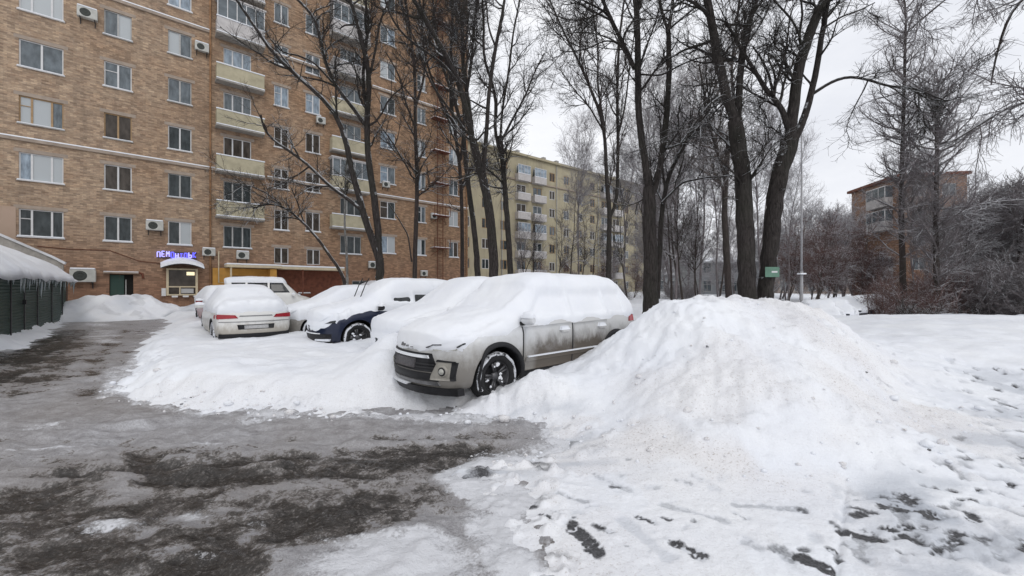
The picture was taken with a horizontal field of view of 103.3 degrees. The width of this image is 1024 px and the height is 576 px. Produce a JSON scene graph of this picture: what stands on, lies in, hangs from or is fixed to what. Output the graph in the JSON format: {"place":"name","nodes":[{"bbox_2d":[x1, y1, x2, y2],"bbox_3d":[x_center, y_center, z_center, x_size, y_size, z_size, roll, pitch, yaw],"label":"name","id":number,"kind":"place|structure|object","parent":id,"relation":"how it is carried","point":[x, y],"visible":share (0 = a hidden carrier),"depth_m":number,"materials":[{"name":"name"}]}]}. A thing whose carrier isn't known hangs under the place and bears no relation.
{"place":"outdoors","nodes":[
{"label":"outdoors","id":0,"kind":"place"},
{"bbox_2d":[0,319,569,575],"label":"road","id":1,"kind":"structure","parent":0,"point":[93,482],"depth_m":3.29,"materials":[{"name":"asphalt"}]},
{"bbox_2d":[60,294,179,322],"bbox_3d":[-20.677,0.970,21.000,7.958,1.330,6.240,0,0,0],"label":"snow pile","id":2,"kind":"object","parent":1,"relation":"on","point":[98,308],"visible":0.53,"depth_m":20.28,"materials":[{"name":"snow"}]},
{"bbox_2d":[518,294,1023,501],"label":"snow pile","id":3,"kind":"object","parent":1,"relation":"on","point":[750,380],"visible":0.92,"depth_m":4.29,"materials":[{"name":"snow"}]},
{"bbox_2d":[702,237,737,292],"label":"bare tree","id":4,"kind":"object","parent":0,"point":[718,269],"visible":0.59,"depth_m":61.39,"materials":[{"name":"grey plant"}]},
{"bbox_2d":[468,0,1023,260],"label":"sky","id":5,"kind":"structure","parent":0,"point":[850,171],"materials":[{"name":"white"}]},
{"bbox_3d":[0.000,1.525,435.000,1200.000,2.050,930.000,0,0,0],"label":"ground","id":6,"kind":"structure","parent":0,"visible":0},
{"bbox_2d":[0,245,77,335],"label":"garage","id":7,"kind":"structure","parent":6,"relation":"on","point":[33,291],"depth_m":13.81,"materials":[{"name":"metal"}]},
{"bbox_2d":[0,233,66,270],"bbox_3d":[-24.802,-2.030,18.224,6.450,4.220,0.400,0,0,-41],"label":"garage parapet","id":8,"kind":"structure","parent":7,"relation":"on","point":[9,242],"depth_m":19.48,"materials":[{"name":"concrete"}]},
{"bbox_2d":[0,0,468,306],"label":"brick house","id":9,"kind":"structure","parent":6,"relation":"on","point":[116,116],"depth_m":27.04,"materials":[{"name":"brown brick"}]},
{"bbox_2d":[13,204,67,238],"bbox_3d":[-26.305,-3.665,22.667,2.009,1.770,0.252,0,0,-41],"label":"window","id":10,"kind":"structure","parent":9,"relation":"in","point":[36,223],"depth_m":22.68,"materials":[{"name":"white plastic"}]},
{"bbox_2d":[13,147,67,184],"bbox_3d":[-26.305,-6.765,22.667,2.009,1.770,0.252,0,0,-41],"label":"window","id":11,"kind":"structure","parent":9,"relation":"in","point":[34,167],"depth_m":22.68,"materials":[{"name":"white plastic"}]},
{"bbox_2d":[13,90,67,130],"bbox_3d":[-26.305,-9.865,22.667,2.009,1.770,0.252,0,0,-41],"label":"window","id":12,"kind":"structure","parent":9,"relation":"in","point":[33,111],"depth_m":22.68,"materials":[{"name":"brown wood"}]},
{"bbox_2d":[13,33,67,76],"bbox_3d":[-26.305,-12.965,22.667,2.009,1.770,0.252,0,0,-41],"label":"window","id":13,"kind":"structure","parent":9,"relation":"in","point":[32,55],"depth_m":22.68,"materials":[{"name":"glass"}]},
{"bbox_2d":[16,0,64,22],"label":"window","id":14,"kind":"structure","parent":9,"relation":"in","point":[51,9],"depth_m":22.80,"materials":[{"name":"glass"}]},
{"bbox_2d":[69,267,95,288],"bbox_3d":[-24.893,-0.568,23.526,1.050,1.200,0.550,0,0,-41],"label":"air conditioner","id":15,"kind":"object","parent":9,"relation":"attached to","point":[84,274],"visible":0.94,"depth_m":23.39,"materials":[{"name":"metal"}]},
{"bbox_2d":[100,212,135,242],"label":"window","id":16,"kind":"structure","parent":9,"relation":"in","point":[119,228],"depth_m":24.72,"materials":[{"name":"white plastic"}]},
{"bbox_2d":[100,160,135,192],"bbox_3d":[-24.002,-6.765,24.703,1.573,1.770,0.252,0,0,-41],"label":"window","id":17,"kind":"structure","parent":9,"relation":"in","point":[118,178],"depth_m":24.72,"materials":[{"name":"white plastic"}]},
{"bbox_2d":[100,108,135,142],"bbox_3d":[-24.002,-9.865,24.703,1.573,1.770,0.252,0,0,-41],"label":"window","id":18,"kind":"structure","parent":9,"relation":"in","point":[116,127],"depth_m":24.72,"materials":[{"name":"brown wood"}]},
{"bbox_2d":[100,56,135,92],"bbox_3d":[-24.002,-12.965,24.703,1.573,1.770,0.252,0,0,-41],"label":"window","id":19,"kind":"structure","parent":9,"relation":"in","point":[116,76],"depth_m":24.72,"materials":[{"name":"glass"}]},
{"bbox_2d":[100,4,135,42],"bbox_3d":[-24.002,-16.065,24.703,1.573,1.770,0.252,0,0,-41],"label":"window","id":20,"kind":"structure","parent":9,"relation":"in","point":[116,25],"depth_m":24.72,"materials":[{"name":"white glass"}]},
{"bbox_2d":[103,271,143,295],"bbox_3d":[-23.813,0.435,24.915,1.818,2.890,0.620,0,0,-41],"label":"door","id":21,"kind":"structure","parent":9,"relation":"in","point":[120,284],"depth_m":24.89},
{"bbox_2d":[164,217,194,245],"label":"window","id":22,"kind":"structure","parent":9,"relation":"in","point":[179,232],"depth_m":26.65,"materials":[{"name":"white plastic"}]},
{"bbox_2d":[164,169,194,199],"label":"window","id":23,"kind":"structure","parent":9,"relation":"in","point":[179,186],"depth_m":26.65,"materials":[{"name":"grey glass"}]},
{"bbox_2d":[164,121,194,152],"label":"window","id":24,"kind":"structure","parent":9,"relation":"in","point":[179,139],"depth_m":26.65,"materials":[{"name":"white plastic"}]},
{"bbox_2d":[164,73,194,106],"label":"window","id":25,"kind":"structure","parent":9,"relation":"in","point":[179,92],"depth_m":26.66,"materials":[{"name":"grey glass"}]},
{"bbox_2d":[164,25,194,60],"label":"window","id":26,"kind":"structure","parent":9,"relation":"in","point":[179,44],"depth_m":26.65,"materials":[{"name":"white glass"}]},
{"bbox_2d":[161,268,197,296],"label":"shop window","id":27,"kind":"structure","parent":9,"relation":"in","point":[184,282],"depth_m":26.48,"materials":[{"name":"beige paint"}]},
{"bbox_2d":[220,178,252,202],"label":"window","id":28,"kind":"structure","parent":9,"relation":"in","point":[243,198],"depth_m":28.75,"materials":[{"name":"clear glass"}]},
{"bbox_2d":[220,222,253,249],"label":"window","id":29,"kind":"structure","parent":9,"relation":"in","point":[234,237],"depth_m":28.76,"materials":[{"name":"glass"}]},
{"bbox_2d":[220,133,253,158],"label":"window","id":30,"kind":"structure","parent":9,"relation":"in","point":[234,147],"depth_m":28.77,"materials":[{"name":"white plastic"}]},
{"bbox_2d":[220,88,253,114],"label":"window","id":31,"kind":"structure","parent":9,"relation":"in","point":[229,103],"depth_m":28.76,"materials":[{"name":"glass"}]},
{"bbox_2d":[220,43,253,70],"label":"window","id":32,"kind":"structure","parent":9,"relation":"in","point":[231,57],"depth_m":28.76,"materials":[{"name":"glass"}]},
{"bbox_2d":[271,81,290,109],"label":"window","id":33,"kind":"structure","parent":9,"relation":"in","point":[280,93],"depth_m":30.60,"materials":[{"name":"glass"}]},
{"bbox_2d":[303,129,322,154],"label":"window","id":34,"kind":"structure","parent":9,"relation":"in","point":[316,138],"depth_m":32.05,"materials":[{"name":"white plastic"}]},
{"bbox_2d":[303,89,322,115],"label":"window","id":35,"kind":"structure","parent":9,"relation":"in","point":[312,101],"depth_m":32.03,"materials":[{"name":"glass"}]},
{"bbox_2d":[338,233,362,254],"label":"window","id":36,"kind":"structure","parent":9,"relation":"in","point":[353,243],"depth_m":34.10,"materials":[{"name":"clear glass"}]},
{"bbox_2d":[430,0,450,278],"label":"fire escape","id":37,"kind":"object","parent":9,"relation":"attached to","point":[440,152],"visible":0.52,"depth_m":39.06,"materials":[{"name":"rusty metal"}]},
{"bbox_2d":[210,0,425,280],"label":"maple tree","id":38,"kind":"object","parent":6,"relation":"on","point":[375,240],"visible":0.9,"depth_m":18.74,"materials":[{"name":"brown plant"}]},
{"bbox_2d":[320,157,366,284],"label":"birch tree","id":39,"kind":"object","parent":6,"relation":"on","point":[346,186],"visible":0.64,"depth_m":20.94,"materials":[{"name":"brown plant"}]},
{"bbox_2d":[341,0,459,277],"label":"ash tree","id":40,"kind":"object","parent":6,"relation":"on","point":[416,171],"visible":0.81,"depth_m":20.90,"materials":[{"name":"brown plant"}]},
{"bbox_2d":[352,0,522,276],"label":"elm tree","id":41,"kind":"object","parent":6,"relation":"on","point":[480,164],"visible":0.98,"depth_m":17.67,"materials":[{"name":"brown plant"}]},
{"bbox_2d":[381,0,497,276],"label":"ash tree","id":42,"kind":"object","parent":6,"relation":"on","point":[459,160],"visible":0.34,"depth_m":23.90,"materials":[{"name":"brown plant"}]},
{"bbox_2d":[404,0,496,275],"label":"elm tree","id":43,"kind":"object","parent":6,"relation":"on","point":[473,230],"visible":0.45,"depth_m":21.87,"materials":[{"name":"brown plant"}]},
{"bbox_2d":[443,0,560,273],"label":"elm tree","id":44,"kind":"object","parent":6,"relation":"on","point":[501,150],"visible":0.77,"depth_m":20.00,"materials":[{"name":"brown plant"}]},
{"bbox_2d":[0,291,1023,575],"bbox_3d":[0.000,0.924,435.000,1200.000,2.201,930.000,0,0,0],"label":"snow cover","id":45,"kind":"object","parent":6,"relation":"on","point":[592,527],"visible":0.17,"depth_m":2.97,"materials":[{"name":"snow"}]},
{"bbox_2d":[194,285,220,317],"bbox_3d":[-12.258,0.701,17.373,2.258,1.679,4.115,0,0,-45],"label":"parked car","id":46,"kind":"object","parent":45,"relation":"on","point":[204,294],"visible":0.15,"depth_m":16.77,"materials":[{"name":"white paint"}]},
{"bbox_2d":[195,284,289,338],"bbox_3d":[-8.246,0.707,12.391,2.197,1.665,4.691,0,0,-41],"label":"parked car","id":47,"kind":"object","parent":45,"relation":"on","point":[230,311],"visible":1,"depth_m":10.80,"materials":[{"name":"white paint"}]},
{"bbox_2d":[224,276,309,304],"bbox_3d":[-11.436,0.494,19.307,3.895,2.092,2.303,0,0,-34],"label":"parked car","id":48,"kind":"object","parent":45,"relation":"on","point":[283,290],"visible":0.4,"depth_m":18.73,"materials":[{"name":"white paint"}]},
{"bbox_2d":[191,148,346,284],"bbox_3d":[-11.522,-2.478,19.354,6.053,8.627,3.882,0,0,-43],"label":"linden tree","id":49,"kind":"object","parent":45,"relation":"on","point":[279,204],"visible":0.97,"depth_m":19.12,"materials":[{"name":"brown plant"}]},
{"bbox_2d":[287,285,367,331],"bbox_3d":[-5.460,0.724,13.454,4.110,1.673,2.258,0,0,-41],"label":"parked car","id":50,"kind":"object","parent":45,"relation":"on","point":[299,310],"visible":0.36,"depth_m":12.22,"materials":[{"name":"silver paint"}]},
{"bbox_2d":[306,278,446,342],"bbox_3d":[-3.262,0.624,11.299,4.476,1.832,2.209,0,0,-41],"label":"parked car","id":51,"kind":"object","parent":45,"relation":"on","point":[348,319],"visible":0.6,"depth_m":9.99,"materials":[{"name":"blue paint"}]},
{"bbox_2d":[371,276,489,344],"bbox_3d":[-0.918,0.665,9.240,4.489,1.869,1.853,0,0,-41],"label":"parked car","id":52,"kind":"object","parent":45,"relation":"on","point":[444,296],"visible":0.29,"depth_m":8.09,"materials":[{"name":"grey paint"}]},
{"bbox_2d":[393,272,633,396],"bbox_3d":[0.232,0.636,6.967,4.573,1.819,2.165,0,0,-41],"label":"parked car","id":53,"kind":"object","parent":45,"relation":"on","point":[488,336],"visible":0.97,"depth_m":5.83,"materials":[{"name":"silver paint"}]},
{"bbox_2d":[517,214,547,271],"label":"young tree","id":54,"kind":"object","parent":45,"relation":"on","point":[534,249],"visible":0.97,"depth_m":46.99,"materials":[{"name":"grey plant"}]},
{"bbox_2d":[99,295,1010,486],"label":"snow crumbs","id":55,"kind":"object","parent":45,"relation":"on","point":[927,443],"visible":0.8,"depth_m":4.76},
{"bbox_2d":[549,205,581,272],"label":"young tree","id":56,"kind":"object","parent":45,"relation":"on","point":[562,261],"visible":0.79,"depth_m":44.23,"materials":[{"name":"grey plant"}]},
{"bbox_2d":[619,159,690,297],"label":"bare tree","id":57,"kind":"object","parent":45,"relation":"on","point":[671,215],"visible":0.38,"depth_m":45.94,"materials":[{"name":"grey plant"}]},
{"bbox_2d":[801,299,849,315],"bbox_3d":[16.038,1.457,21.203,2.259,1.706,4.108,0,0,30],"label":"parked car","id":58,"kind":"object","parent":45,"relation":"on","point":[829,307],"visible":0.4,"depth_m":20.51,"materials":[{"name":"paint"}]},
{"bbox_2d":[923,201,1015,283],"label":"bare tree","id":59,"kind":"object","parent":45,"relation":"on","point":[975,225],"visible":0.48,"depth_m":29.55,"materials":[{"name":"brown plant"}]},
{"bbox_2d":[512,213,547,272],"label":"bare tree","id":60,"kind":"object","parent":6,"relation":"on","point":[519,229],"visible":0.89,"depth_m":50.73,"materials":[{"name":"grey plant"}]},
{"bbox_2d":[468,141,643,291],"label":"plaster house","id":61,"kind":"structure","parent":6,"relation":"on","point":[537,180],"depth_m":69.40,"materials":[{"name":"beige paint"}]},
{"bbox_2d":[556,178,591,273],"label":"young tree","id":62,"kind":"object","parent":6,"relation":"on","point":[574,220],"visible":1,"depth_m":37.26,"materials":[{"name":"grey plant"}]},
{"bbox_2d":[553,105,605,274],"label":"bare tree","id":63,"kind":"object","parent":6,"relation":"on","point":[583,166],"visible":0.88,"depth_m":39.38,"materials":[{"name":"grey plant"}]},
{"bbox_2d":[568,198,605,274],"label":"young tree","id":64,"kind":"object","parent":6,"relation":"on","point":[583,253],"visible":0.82,"depth_m":41.58,"materials":[{"name":"grey plant"}]},
{"bbox_2d":[530,0,660,279],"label":"ash tree","id":65,"kind":"object","parent":6,"relation":"on","point":[616,87],"visible":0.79,"depth_m":26.93,"materials":[{"name":"brown plant"}]},
{"bbox_2d":[580,195,612,274],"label":"young tree","id":66,"kind":"object","parent":6,"relation":"on","point":[598,213],"visible":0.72,"depth_m":46.51,"materials":[{"name":"grey plant"}]},
{"bbox_2d":[596,182,641,297],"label":"young tree","id":67,"kind":"object","parent":6,"relation":"on","point":[621,256],"visible":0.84,"depth_m":35.53,"materials":[{"name":"grey plant"}]},
{"bbox_2d":[588,101,657,282],"bbox_3d":[10.745,-7.917,38.580,8.247,19.561,6.385,0,0,-23],"label":"bare tree","id":68,"kind":"object","parent":6,"relation":"on","point":[621,174],"visible":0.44,"depth_m":38.01,"materials":[{"name":"grey plant"}]},
{"bbox_2d":[621,221,680,279],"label":"bare tree","id":69,"kind":"object","parent":6,"relation":"on","point":[639,251],"visible":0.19,"depth_m":55.22,"materials":[{"name":"grey plant"}]},
{"bbox_2d":[505,0,799,312],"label":"maple tree","id":70,"kind":"object","parent":6,"relation":"on","point":[652,264],"visible":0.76,"depth_m":13.89,"materials":[{"name":"brown plant"}]},
{"bbox_2d":[619,49,688,231],"bbox_3d":[11.778,-9.181,33.656,6.515,22.164,8.415,0,0,-3],"label":"bare tree","id":71,"kind":"object","parent":6,"relation":"on","point":[646,127],"visible":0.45,"depth_m":33.43,"materials":[{"name":"grey plant"}]},
{"bbox_2d":[623,162,685,287],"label":"bare tree","id":72,"kind":"object","parent":6,"relation":"on","point":[664,258],"visible":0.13,"depth_m":51.44,"materials":[{"name":"grey plant"}]},
{"bbox_2d":[641,152,701,299],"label":"young tree","id":73,"kind":"object","parent":6,"relation":"on","point":[671,283],"visible":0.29,"depth_m":29.49,"materials":[{"name":"grey plant"}]},
{"bbox_2d":[633,215,714,296],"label":"bare tree","id":74,"kind":"object","parent":6,"relation":"on","point":[665,260],"visible":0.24,"depth_m":51.33,"materials":[{"name":"grey plant"}]},
{"bbox_2d":[640,132,708,299],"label":"young tree","id":75,"kind":"object","parent":6,"relation":"on","point":[677,231],"visible":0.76,"depth_m":25.16,"materials":[{"name":"brown plant"}]},
{"bbox_2d":[642,59,729,299],"bbox_3d":[13.327,-8.431,32.391,8.415,20.620,6.515,0,0,-33],"label":"bare tree","id":76,"kind":"object","parent":6,"relation":"on","point":[687,148],"visible":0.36,"depth_m":32.45,"materials":[{"name":"grey plant"}]},
{"bbox_2d":[662,209,711,288],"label":"bare tree","id":77,"kind":"object","parent":6,"relation":"on","point":[689,274],"visible":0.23,"depth_m":54.11,"materials":[{"name":"grey plant"}]},
{"bbox_2d":[654,51,731,294],"bbox_3d":[15.603,-8.730,35.206,6.841,21.236,8.836,0,0,-18],"label":"bare tree","id":78,"kind":"object","parent":6,"relation":"on","point":[700,271],"visible":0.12,"depth_m":34.82,"materials":[{"name":"grey plant"}]},
{"bbox_2d":[674,168,722,295],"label":"young tree","id":79,"kind":"object","parent":6,"relation":"on","point":[696,229],"visible":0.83,"depth_m":27.14,"materials":[{"name":"grey plant"}]},
{"bbox_2d":[606,0,794,298],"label":"oak tree","id":80,"kind":"object","parent":6,"relation":"on","point":[737,146],"visible":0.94,"depth_m":11.84,"materials":[{"name":"brown plant"}]},
{"bbox_2d":[658,0,774,297],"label":"linden tree","id":81,"kind":"object","parent":6,"relation":"on","point":[727,264],"visible":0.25,"depth_m":23.91,"materials":[{"name":"brown plant"}]},
{"bbox_2d":[680,107,754,296],"bbox_3d":[20.530,-8.157,40.549,8.415,20.153,6.515,0,0,-11],"label":"bare tree","id":82,"kind":"object","parent":6,"relation":"on","point":[715,207],"visible":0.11,"depth_m":39.94,"materials":[{"name":"grey plant"}]},
{"bbox_2d":[678,257,758,294],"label":"town house","id":83,"kind":"structure","parent":6,"relation":"on","point":[708,289],"depth_m":70.09,"materials":[{"name":"grey paint"}]},
{"bbox_2d":[703,187,755,296],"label":"young tree","id":84,"kind":"object","parent":6,"relation":"on","point":[729,224],"visible":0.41,"depth_m":32.92,"materials":[{"name":"brown plant"}]},
{"bbox_2d":[709,204,764,293],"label":"bare tree","id":85,"kind":"object","parent":6,"relation":"on","point":[720,232],"visible":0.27,"depth_m":65.39,"materials":[{"name":"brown plant"}]},
{"bbox_2d":[728,85,823,272],"bbox_3d":[22.777,-8.066,36.046,6.515,20.671,8.415,0,0,-41],"label":"bare tree","id":86,"kind":"object","parent":6,"relation":"on","point":[756,187],"visible":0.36,"depth_m":35.90,"materials":[{"name":"brown plant"}]},
{"bbox_2d":[758,126,825,300],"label":"bare tree","id":87,"kind":"object","parent":6,"relation":"on","point":[794,210],"visible":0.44,"depth_m":41.33,"materials":[{"name":"brown plant"}]},
{"bbox_2d":[797,134,805,301],"bbox_3d":[16.433,-3.270,23.000,0.320,11.400,0.320,0,0,0],"label":"steel pole","id":88,"kind":"object","parent":6,"relation":"on","point":[801,273],"visible":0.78,"depth_m":22.96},
{"bbox_2d":[777,215,827,300],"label":"bare tree","id":89,"kind":"object","parent":6,"relation":"on","point":[793,276],"visible":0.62,"depth_m":46.70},
{"bbox_2d":[795,221,867,297],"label":"bare tree","id":90,"kind":"object","parent":6,"relation":"on","point":[812,284],"visible":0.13,"depth_m":46.53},
{"bbox_2d":[797,205,873,298],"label":"bare tree","id":91,"kind":"object","parent":6,"relation":"on","point":[835,258],"visible":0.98,"depth_m":40.48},
{"bbox_2d":[809,187,873,297],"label":"bare tree","id":92,"kind":"object","parent":6,"relation":"on","point":[833,216],"visible":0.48,"depth_m":47.00,"materials":[{"name":"grey plant"}]},
{"bbox_2d":[691,0,1018,298],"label":"oak tree","id":93,"kind":"object","parent":6,"relation":"on","point":[777,188],"visible":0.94,"depth_m":12.18,"materials":[{"name":"brown plant"}]},
{"bbox_2d":[835,211,898,294],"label":"bare tree","id":94,"kind":"object","parent":6,"relation":"on","point":[881,251],"visible":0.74,"depth_m":43.03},
{"bbox_2d":[838,242,899,294],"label":"bare tree","id":95,"kind":"object","parent":6,"relation":"on","point":[868,280],"visible":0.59,"depth_m":42.64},
{"bbox_2d":[847,171,971,301],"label":"brick block","id":96,"kind":"structure","parent":6,"relation":"on","point":[879,194],"depth_m":51.61,"materials":[{"name":"brown brick"}]},
{"bbox_2d":[847,266,976,314],"bbox_3d":[24.640,0.616,24.911,5.795,4.218,5.948,0,0,17],"label":"red twigged bush","id":97,"kind":"object","parent":6,"relation":"on","point":[892,303],"visible":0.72,"depth_m":24.62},
{"bbox_2d":[842,0,984,302],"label":"alder tree","id":98,"kind":"object","parent":6,"relation":"on","point":[903,187],"visible":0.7,"depth_m":26.93,"materials":[{"name":"grey plant"}]},
{"bbox_2d":[883,295,953,314],"bbox_3d":[20.744,1.733,20.766,2.733,2.934,2.779,0,0,34],"label":"dark bush","id":99,"kind":"object","parent":6,"relation":"on","point":[904,309],"visible":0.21,"depth_m":20.86,"materials":[{"name":"brown plant"}]},
{"bbox_2d":[885,145,964,290],"bbox_3d":[38.074,-5.464,37.634,5.212,16.259,6.732,0,0,11],"label":"bare tree","id":100,"kind":"object","parent":6,"relation":"on","point":[913,266],"visible":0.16,"depth_m":37.82,"materials":[{"name":"brown plant"}]},
{"bbox_2d":[897,182,959,292],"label":"alder tree","id":101,"kind":"object","parent":6,"relation":"on","point":[927,247],"visible":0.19,"depth_m":39.17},
{"bbox_2d":[849,18,1023,313],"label":"alder tree","id":102,"kind":"object","parent":6,"relation":"on","point":[935,236],"visible":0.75,"depth_m":24.66,"materials":[{"name":"brown plant"}]},
{"bbox_2d":[855,0,1023,205],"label":"birch tree","id":103,"kind":"object","parent":6,"relation":"on","point":[991,9],"visible":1,"depth_m":10.86,"materials":[{"name":"grey plant"}]},
{"bbox_2d":[896,261,1018,314],"bbox_3d":[29.263,0.386,26.784,5.795,4.751,5.948,0,0,-44],"label":"red twigged bush","id":104,"kind":"object","parent":6,"relation":"on","point":[960,296],"visible":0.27,"depth_m":26.11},
{"bbox_2d":[910,254,1023,314],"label":"tall brush","id":105,"kind":"object","parent":6,"relation":"on","point":[986,283],"visible":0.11,"depth_m":25.78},
{"bbox_2d":[920,244,1023,314],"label":"tall brush","id":106,"kind":"object","parent":6,"relation":"on","point":[980,283],"visible":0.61,"depth_m":24.75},
{"bbox_2d":[940,166,1023,270],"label":"bare tree","id":107,"kind":"object","parent":6,"relation":"on","point":[1013,183],"visible":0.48,"depth_m":29.50,"materials":[{"name":"grey plant"}]},
{"bbox_2d":[947,186,1023,279],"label":"bare tree","id":108,"kind":"object","parent":6,"relation":"on","point":[1005,225],"visible":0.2,"depth_m":30.21,"materials":[{"name":"grey plant"}]},
{"bbox_2d":[957,240,1023,314],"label":"tall brush","id":109,"kind":"object","parent":6,"relation":"on","point":[1011,253],"visible":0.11,"depth_m":25.82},
{"bbox_2d":[966,253,1023,314],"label":"tall brush","id":110,"kind":"object","parent":6,"relation":"on","point":[1013,294],"visible":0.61,"depth_m":24.14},
{"bbox_2d":[972,172,1023,267],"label":"bare tree","id":111,"kind":"object","parent":6,"relation":"on","point":[1010,219],"visible":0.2,"depth_m":30.03,"materials":[{"name":"grey plant"}]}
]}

